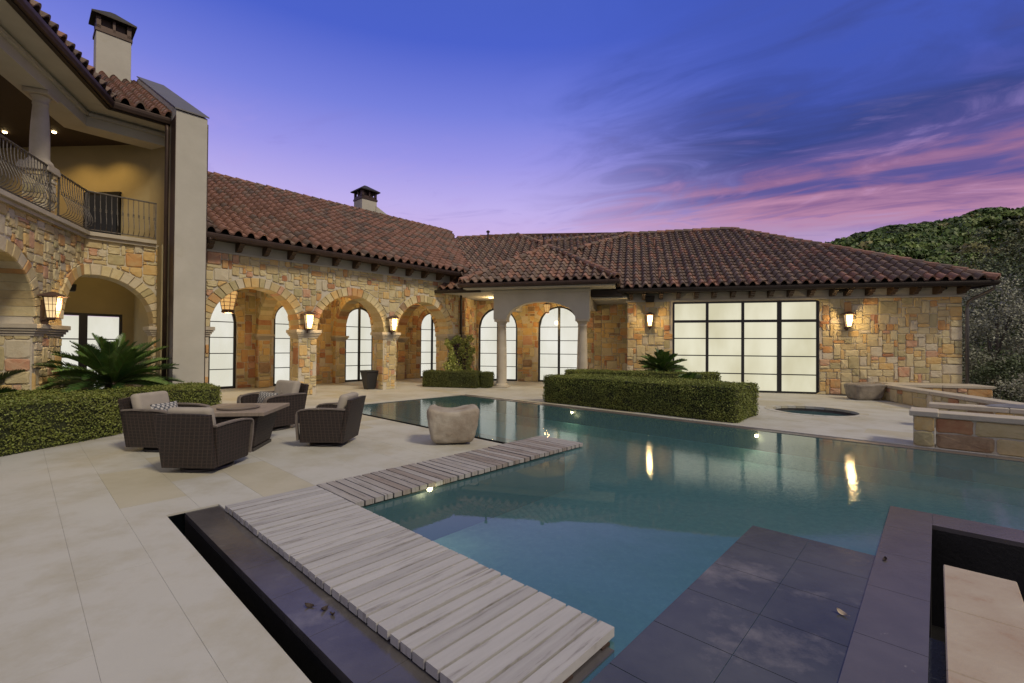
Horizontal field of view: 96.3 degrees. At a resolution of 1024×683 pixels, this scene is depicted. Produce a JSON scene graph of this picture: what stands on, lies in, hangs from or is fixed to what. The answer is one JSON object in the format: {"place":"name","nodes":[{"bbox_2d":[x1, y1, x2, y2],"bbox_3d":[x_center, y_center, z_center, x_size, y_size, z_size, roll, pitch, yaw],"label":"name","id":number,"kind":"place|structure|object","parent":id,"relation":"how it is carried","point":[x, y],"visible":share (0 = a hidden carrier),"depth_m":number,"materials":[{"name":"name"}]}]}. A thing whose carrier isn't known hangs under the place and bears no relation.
{"place":"outdoors","nodes":[
{"label":"outdoors","id":0,"kind":"place"},
{"bbox_2d":[0,378,1023,682],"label":"patio","id":1,"kind":"structure","parent":0,"point":[108,574],"depth_m":3.99,"materials":[{"name":"beige stone"}]},
{"bbox_2d":[0,390,125,456],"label":"box hedge","id":2,"kind":"object","parent":1,"relation":"on","point":[30,421],"visible":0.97,"depth_m":7.41,"materials":[{"name":"green plant"}]},
{"bbox_2d":[0,386,17,392],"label":"sago palm","id":3,"kind":"object","parent":2,"relation":"in","point":[5,389],"visible":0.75,"depth_m":7.60,"materials":[{"name":"green plant"}]},
{"bbox_2d":[0,0,208,392],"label":"two storey wing","id":4,"kind":"structure","parent":1,"relation":"on","point":[105,123],"depth_m":12.05,"materials":[{"name":"beige stone"}]},
{"bbox_2d":[0,134,57,211],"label":"balcony railing","id":5,"kind":"object","parent":4,"relation":"on","point":[49,203],"visible":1,"depth_m":9.18,"materials":[{"name":"metal"}]},
{"bbox_2d":[37,291,69,323],"bbox_3d":[-9.884,-0.721,9.885,0.390,0.705,0.400,1,-1,-22],"label":"wall lantern","id":6,"kind":"object","parent":4,"relation":"attached to","point":[51,305],"depth_m":9.81,"materials":[{"name":"glass"}]},
{"bbox_2d":[69,284,76,291],"bbox_3d":[-11.564,-1.416,11.999,0.185,0.200,0.254,0,-1,43],"label":"outdoor speaker","id":7,"kind":"object","parent":4,"relation":"attached to","point":[73,288],"visible":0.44,"depth_m":11.99},
{"bbox_2d":[57,173,92,229],"bbox_3d":[-10.402,-3.290,10.966,0.187,1.040,1.310,1,-1,-22],"label":"balcony railing","id":8,"kind":"object","parent":4,"relation":"on","point":[80,204],"visible":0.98,"depth_m":10.89,"materials":[{"name":"metal"}]},
{"bbox_2d":[61,312,121,388],"bbox_3d":[-13.680,0.379,13.765,0.080,2.535,3.024,0,-1,43],"label":"window","id":9,"kind":"structure","parent":4,"relation":"in","point":[109,326],"depth_m":14.23,"materials":[{"name":"white glass"}]},
{"bbox_2d":[83,192,120,235],"bbox_3d":[-11.656,-3.472,13.040,1.086,1.550,0.075,0,-1,4],"label":"balcony door","id":10,"kind":"structure","parent":4,"relation":"in","point":[99,222],"depth_m":13.00,"materials":[{"name":"black"}]},
{"bbox_2d":[87,190,156,239],"bbox_3d":[-10.180,-3.277,12.008,0.188,1.040,1.420,0,-1,43],"label":"balcony railing","id":11,"kind":"object","parent":4,"relation":"on","point":[154,219],"visible":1,"depth_m":12.03,"materials":[{"name":"metal"}]},
{"bbox_2d":[12,382,221,405],"bbox_3d":[-9.912,1.323,10.110,6.288,0.764,2.009,1,-1,-22],"label":"box hedge","id":12,"kind":"object","parent":1,"relation":"on","point":[202,393],"visible":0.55,"depth_m":10.24,"materials":[{"name":"green plant"}]},
{"bbox_2d":[0,369,24,385],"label":"sago palm","id":13,"kind":"object","parent":12,"relation":"in","point":[6,374],"visible":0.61,"depth_m":9.36,"materials":[{"name":"green plant"}]},
{"bbox_2d":[33,333,183,392],"bbox_3d":[-9.311,0.551,10.675,2.631,1.548,2.759,0,-1,0],"label":"sago palm","id":14,"kind":"object","parent":12,"relation":"in","point":[112,363],"visible":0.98,"depth_m":10.41,"materials":[{"name":"green plant"}]},
{"bbox_2d":[118,391,209,451],"bbox_3d":[-5.519,1.248,7.295,0.980,0.876,0.840,0,-1,6],"label":"wicker armchair","id":15,"kind":"object","parent":1,"relation":"on","point":[137,412],"visible":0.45,"depth_m":6.94,"materials":[{"name":"brown wicker"}]},
{"bbox_2d":[150,401,177,409],"bbox_3d":[-5.494,1.114,7.293,0.130,0.300,0.500,-18,-2,6],"label":"throw pillow","id":16,"kind":"object","parent":15,"relation":"on","point":[165,406],"visible":0.4,"depth_m":7.24,"materials":[{"name":"fabric"}]},
{"bbox_2d":[153,407,253,472],"bbox_3d":[-4.101,1.265,6.119,0.804,0.840,0.938,0,-1,2],"label":"wicker armchair","id":17,"kind":"object","parent":1,"relation":"on","point":[194,439],"visible":1,"depth_m":5.79,"materials":[{"name":"brown wicker"}]},
{"bbox_2d":[209,403,289,451],"bbox_3d":[-4.370,1.381,7.386,1.120,0.630,1.200,0,-1,-9],"label":"fire table","id":18,"kind":"object","parent":1,"relation":"on","point":[263,415],"visible":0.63,"depth_m":7.22,"materials":[{"name":"brown wicker"}]},
{"bbox_2d":[216,404,259,410],"bbox_3d":[-4.367,1.050,7.329,0.600,0.032,0.600,0,-1,0],"label":"burner lid","id":19,"kind":"object","parent":18,"relation":"on","point":[237,407],"visible":1,"depth_m":7.20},
{"bbox_2d":[237,380,308,430],"bbox_3d":[-4.694,1.250,9.103,0.884,0.923,1.031,0,-1,28],"label":"wicker armchair","id":20,"kind":"object","parent":1,"relation":"on","point":[293,394],"visible":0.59,"depth_m":9.01,"materials":[{"name":"brown wicker"}]},
{"bbox_2d":[257,391,277,402],"bbox_3d":[-4.780,1.119,8.951,0.580,0.270,0.130,0,-17,28],"label":"throw pillow","id":21,"kind":"object","parent":20,"relation":"on","point":[262,396],"visible":0.5,"depth_m":8.94,"materials":[{"name":"fabric"}]},
{"bbox_2d":[295,392,365,446],"bbox_3d":[-3.001,1.289,7.726,0.938,0.840,0.804,0,-1,1],"label":"wicker armchair","id":22,"kind":"object","parent":1,"relation":"on","point":[330,424],"visible":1,"depth_m":7.37,"materials":[{"name":"brown wicker"}]},
{"bbox_2d":[359,370,378,388],"bbox_3d":[-5.373,1.436,17.287,0.549,0.708,0.549,0,-1,43],"label":"tapered planter","id":23,"kind":"object","parent":1,"relation":"on","point":[369,378],"visible":0.97,"depth_m":17.14,"materials":[{"name":"black"}]},
{"bbox_2d":[132,171,631,394],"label":"arcade wing","id":24,"kind":"structure","parent":1,"relation":"on","point":[359,272],"depth_m":17.42,"materials":[{"name":"beige stone"}]},
{"bbox_2d":[208,302,235,388],"bbox_3d":[-11.037,0.044,16.652,0.095,3.400,1.800,0,-1,43],"label":"window","id":25,"kind":"structure","parent":24,"relation":"in","point":[222,342],"depth_m":17.00,"materials":[{"name":"white glass"}]},
{"bbox_2d":[220,290,238,312],"bbox_3d":[-9.084,-1.586,14.686,0.595,1.353,0.595,0,-1,20],"label":"hanging lantern","id":26,"kind":"object","parent":24,"relation":"hanging from","point":[228,303],"visible":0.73,"depth_m":14.54,"materials":[{"name":"glass"}]},
{"bbox_2d":[273,306,289,385],"bbox_3d":[-9.047,0.090,18.802,0.095,3.380,1.440,0,-1,43],"label":"window","id":27,"kind":"structure","parent":24,"relation":"in","point":[281,358],"depth_m":18.53,"materials":[{"name":"white glass"}]},
{"bbox_2d":[300,311,317,332],"bbox_3d":[-6.577,-0.625,14.844,0.390,0.705,0.400,0,-1,43],"label":"wall lantern","id":28,"kind":"object","parent":24,"relation":"attached to","point":[308,318],"depth_m":14.79,"materials":[{"name":"glass"}]},
{"bbox_2d":[345,308,372,381],"bbox_3d":[-7.008,0.127,21.003,0.095,3.380,1.440,0,-1,43],"label":"window","id":29,"kind":"structure","parent":24,"relation":"in","point":[358,347],"depth_m":20.94,"materials":[{"name":"white glass"}]},
{"bbox_2d":[387,316,400,333],"bbox_3d":[-4.442,-0.618,17.150,0.390,0.705,0.400,0,-1,43],"label":"wall lantern","id":30,"kind":"object","parent":24,"relation":"attached to","point":[392,323],"depth_m":17.10,"materials":[{"name":"glass"}]},
{"bbox_2d":[421,313,435,377],"bbox_3d":[-4.203,0.167,24.033,0.095,3.400,1.560,0,-1,43],"label":"window","id":31,"kind":"structure","parent":24,"relation":"in","point":[428,339],"depth_m":23.89,"materials":[{"name":"white glass"}]},
{"bbox_2d":[441,335,475,370],"bbox_3d":[-2.236,0.780,19.716,0.650,2.203,1.686,0,-1,43],"label":"climbing vine","id":32,"kind":"object","parent":24,"relation":"attached to","point":[453,361],"visible":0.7,"depth_m":19.57,"materials":[{"name":"green plant"}]},
{"bbox_2d":[422,369,481,388],"bbox_3d":[-2.395,1.477,18.426,2.473,0.726,0.923,0,-1,15],"label":"box hedge","id":33,"kind":"object","parent":1,"relation":"on","point":[454,379],"visible":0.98,"depth_m":18.10,"materials":[{"name":"green plant"}]},
{"bbox_2d":[427,404,479,443],"bbox_3d":[-1.008,1.399,7.845,0.884,0.618,0.690,0,-1,-8],"label":"carved boulder","id":34,"kind":"object","parent":1,"relation":"on","point":[459,424],"visible":1,"depth_m":7.54,"materials":[{"name":"stone"}]},
{"bbox_2d":[480,371,494,387],"bbox_3d":[-0.959,1.505,18.330,0.491,0.691,0.898,0,-1,12],"label":"box hedge","id":35,"kind":"object","parent":1,"relation":"on","point":[487,380],"visible":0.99,"depth_m":18.04,"materials":[{"name":"green plant"}]},
{"bbox_2d":[434,243,626,387],"bbox_3d":[1.252,-1.336,20.307,8.296,6.415,6.353,0,-1,15],"label":"entry porch","id":36,"kind":"object","parent":1,"relation":"on","point":[517,332],"visible":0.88,"depth_m":20.43,"materials":[{"name":"paint"}]},
{"bbox_2d":[478,309,516,380],"bbox_3d":[-0.665,0.125,21.980,1.940,3.490,0.095,0,-1,15],"label":"window","id":37,"kind":"structure","parent":36,"relation":"in","point":[488,329],"depth_m":22.04,"materials":[{"name":"white glass"}]},
{"bbox_2d":[543,303,550,312],"bbox_3d":[1.525,-1.623,20.039,0.321,0.784,0.321,0,-1,-8],"label":"hanging lantern","id":38,"kind":"object","parent":36,"relation":"hanging from","point":[546,307],"visible":0.96,"depth_m":19.94,"materials":[{"name":"glass"}]},
{"bbox_2d":[538,306,577,381],"bbox_3d":[2.179,0.122,21.234,1.940,3.520,0.095,0,-1,15],"label":"window","id":39,"kind":"structure","parent":36,"relation":"in","point":[558,328],"depth_m":21.27,"materials":[{"name":"white glass"}]},
{"bbox_2d":[168,395,1023,682],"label":"swimming pool","id":40,"kind":"structure","parent":1,"relation":"in","point":[669,550],"depth_m":4.74,"materials":[{"name":"liquid"}]},
{"bbox_2d":[305,603,315,607],"bbox_3d":[-1.277,1.674,2.909,0.076,0.022,0.032,12,17,0],"label":"dead leaf","id":41,"kind":"object","parent":40,"relation":"on","point":[308,605],"visible":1,"depth_m":2.91,"materials":[{"name":"brown plant"}]},
{"bbox_2d":[225,486,613,682],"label":"boardwalk","id":42,"kind":"structure","parent":40,"relation":"on","point":[437,612],"depth_m":2.93,"materials":[{"name":"grey wood"}]},
{"bbox_2d":[316,436,582,506],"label":"boardwalk","id":43,"kind":"structure","parent":40,"relation":"on","point":[367,489],"depth_m":5.88,"materials":[{"name":"grey wood"}]},
{"bbox_2d":[363,396,618,427],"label":"pool water","id":44,"kind":"structure","parent":40,"relation":"in","point":[461,400],"depth_m":13.13,"materials":[{"name":"teal liquid"}]},
{"bbox_2d":[837,608,847,615],"bbox_3d":[2.068,1.697,2.866,0.032,0.022,0.076,-18,19,-23],"label":"dead leaf","id":45,"kind":"object","parent":40,"relation":"on","point":[840,611],"visible":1,"depth_m":2.88,"materials":[{"name":"beige plant"}]},
{"bbox_2d":[928,638,945,682],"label":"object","id":46,"kind":"structure","parent":40,"relation":"on","point":[937,667],"depth_m":2.52,"materials":[{"name":"black"}]},
{"bbox_2d":[943,565,1023,682],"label":"stone landing","id":47,"kind":"object","parent":40,"relation":"on","point":[984,627],"visible":1,"depth_m":2.71,"materials":[{"name":"beige stone"}]},
{"bbox_2d":[564,368,721,380],"bbox_3d":[4.373,1.397,15.764,5.216,0.924,0.945,0,-1,15],"label":"box hedge","id":48,"kind":"object","parent":1,"relation":"on","point":[712,375],"visible":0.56,"depth_m":15.44,"materials":[{"name":"green plant"}]},
{"bbox_2d":[638,348,687,371],"bbox_3d":[5.419,0.813,16.278,1.792,1.182,1.722,0,-1,0],"label":"sago palm","id":49,"kind":"object","parent":48,"relation":"in","point":[662,360],"visible":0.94,"depth_m":16.09,"materials":[{"name":"green plant"}]},
{"bbox_2d":[542,373,759,422],"bbox_3d":[3.379,1.367,12.312,5.625,0.904,1.860,0,-1,39],"label":"box hedge","id":50,"kind":"object","parent":1,"relation":"on","point":[721,401],"visible":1,"depth_m":11.32,"materials":[{"name":"green plant"}]},
{"bbox_2d":[678,372,702,379],"bbox_3d":[5.260,1.274,13.498,0.880,0.761,0.903,0,-1,0],"label":"sago palm","id":51,"kind":"object","parent":50,"relation":"in","point":[692,375],"visible":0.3,"depth_m":13.42,"materials":[{"name":"green plant"}]},
{"bbox_2d":[499,227,1000,394],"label":"pool wing","id":52,"kind":"structure","parent":1,"relation":"on","point":[764,310],"depth_m":16.86,"materials":[{"name":"brown stone"}]},
{"bbox_2d":[645,312,654,329],"bbox_3d":[5.337,-0.798,17.767,0.380,0.670,0.370,0,-1,15],"label":"wall lantern","id":53,"kind":"object","parent":52,"relation":"attached to","point":[649,315],"depth_m":17.69,"materials":[{"name":"glass"}]},
{"bbox_2d":[645,296,654,301],"bbox_3d":[5.362,-1.647,17.849,0.355,0.240,0.186,0,-1,15],"label":"outdoor speaker","id":54,"kind":"object","parent":52,"relation":"attached to","point":[649,299],"visible":0.85,"depth_m":17.76},
{"bbox_2d":[840,311,856,330],"bbox_3d":[11.789,-0.716,16.074,0.380,0.670,0.370,0,-1,15],"label":"wall lantern","id":55,"kind":"object","parent":52,"relation":"attached to","point":[848,318],"depth_m":16.01,"materials":[{"name":"glass"}]},
{"bbox_2d":[764,405,868,416],"bbox_3d":[7.984,2.276,12.128,2.300,0.907,2.300,0,-1,0],"label":"round spa","id":56,"kind":"object","parent":1,"relation":"in","point":[820,411],"visible":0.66,"depth_m":12.66,"materials":[{"name":"stone"}]},
{"bbox_2d":[844,382,885,399],"bbox_3d":[11.420,1.613,14.872,0.964,0.578,0.719,0,-1,4],"label":"stone trough","id":57,"kind":"object","parent":1,"relation":"on","point":[866,391],"visible":0.97,"depth_m":14.57,"materials":[{"name":"beige stone"}]},
{"bbox_2d":[909,407,938,447],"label":"pillar","id":58,"kind":"structure","parent":1,"relation":"on","point":[923,427],"depth_m":7.76,"materials":[{"name":"beige stone"}]},
{"bbox_2d":[876,382,995,397],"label":"wall","id":59,"kind":"structure","parent":1,"relation":"on","point":[978,390],"depth_m":14.58,"materials":[{"name":"beige stone"}]},
{"bbox_2d":[882,384,1023,407],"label":"wall","id":60,"kind":"structure","parent":1,"relation":"on","point":[915,397],"depth_m":12.65,"materials":[{"name":"beige stone"}]},
{"bbox_2d":[929,402,1023,415],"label":"wall","id":61,"kind":"structure","parent":1,"relation":"on","point":[971,408],"depth_m":9.26,"materials":[{"name":"beige stone"}]},
{"bbox_2d":[986,404,1023,408],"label":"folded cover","id":62,"kind":"object","parent":61,"relation":"on","point":[1021,406],"visible":1,"depth_m":9.10,"materials":[{"name":"grey"}]},
{"bbox_2d":[932,410,1023,456],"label":"wall","id":63,"kind":"structure","parent":1,"relation":"on","point":[986,433],"depth_m":7.33,"materials":[{"name":"stone"}]},
{"bbox_2d":[35,0,1023,317],"label":"sky","id":64,"kind":"structure","parent":0,"point":[822,121],"materials":[{"name":"blue"}]},
{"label":"hillside","id":65,"kind":"structure","parent":0,"visible":0},
{"bbox_2d":[825,206,1023,353],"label":"hillside","id":66,"kind":"structure","parent":65,"relation":"on","point":[934,241],"depth_m":209.50,"materials":[{"name":"green plant"}]},
{"bbox_2d":[972,257,994,268],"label":"hill tree","id":67,"kind":"object","parent":65,"relation":"on","point":[982,262],"visible":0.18,"depth_m":165.78,"materials":[{"name":"green plant"}]},
{"bbox_2d":[972,219,999,227],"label":"hill tree","id":68,"kind":"object","parent":65,"relation":"on","point":[991,222],"visible":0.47,"depth_m":210.47,"materials":[{"name":"green plant"}]},
{"bbox_2d":[973,229,1002,240],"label":"hill tree","id":69,"kind":"object","parent":65,"relation":"on","point":[982,232],"visible":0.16,"depth_m":197.62,"materials":[{"name":"green plant"}]},
{"bbox_2d":[983,238,1005,242],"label":"hill tree","id":70,"kind":"object","parent":65,"relation":"on","point":[992,241],"visible":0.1,"depth_m":188.39,"materials":[{"name":"green plant"}]},
{"bbox_2d":[980,230,1009,239],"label":"hill tree","id":71,"kind":"object","parent":65,"relation":"on","point":[986,236],"visible":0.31,"depth_m":192.27,"materials":[{"name":"green plant"}]},
{"bbox_2d":[982,247,1013,257],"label":"hill tree","id":72,"kind":"object","parent":65,"relation":"on","point":[997,249],"visible":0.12,"depth_m":169.84,"materials":[{"name":"green plant"}]},
{"bbox_2d":[993,227,1010,232],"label":"hill tree","id":73,"kind":"object","parent":65,"relation":"on","point":[1002,228],"visible":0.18,"depth_m":200.11,"materials":[{"name":"green plant"}]},
{"bbox_2d":[985,252,1023,258],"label":"hill tree","id":74,"kind":"object","parent":65,"relation":"on","point":[1003,256],"visible":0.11,"depth_m":165.05,"materials":[{"name":"green plant"}]},
{"bbox_2d":[996,219,1020,227],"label":"hill tree","id":75,"kind":"object","parent":65,"relation":"on","point":[1003,223],"visible":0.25,"depth_m":206.70,"materials":[{"name":"green plant"}]},
{"bbox_2d":[1000,224,1022,231],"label":"hill tree","id":76,"kind":"object","parent":65,"relation":"on","point":[1009,226],"visible":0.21,"depth_m":198.97,"materials":[{"name":"green plant"}]},
{"bbox_2d":[1000,215,1022,222],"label":"hill tree","id":77,"kind":"object","parent":65,"relation":"on","point":[1011,218],"visible":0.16,"depth_m":213.34,"materials":[{"name":"green plant"}]},
{"label":"ground","id":78,"kind":"structure","parent":0,"visible":0},
{"bbox_2d":[941,215,1023,355],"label":"oak tree","id":79,"kind":"object","parent":78,"relation":"on","point":[1017,245],"visible":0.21,"depth_m":30.94,"materials":[{"name":"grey plant"}]},
{"bbox_2d":[961,250,1023,398],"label":"oak tree","id":80,"kind":"object","parent":78,"relation":"on","point":[1008,272],"visible":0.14,"depth_m":24.10,"materials":[{"name":"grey plant"}]},
{"bbox_2d":[962,271,1023,401],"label":"oak tree","id":81,"kind":"object","parent":78,"relation":"on","point":[976,329],"visible":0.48,"depth_m":19.26,"materials":[{"name":"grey plant"}]},
{"bbox_2d":[962,346,1023,401],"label":"shrub","id":82,"kind":"object","parent":78,"relation":"on","point":[989,371],"visible":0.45,"depth_m":16.96,"materials":[{"name":"green plant"}]},
{"bbox_2d":[987,367,1023,402],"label":"shrub","id":83,"kind":"object","parent":78,"relation":"on","point":[1020,391],"visible":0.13,"depth_m":14.25,"materials":[{"name":"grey plant"}]}
]}

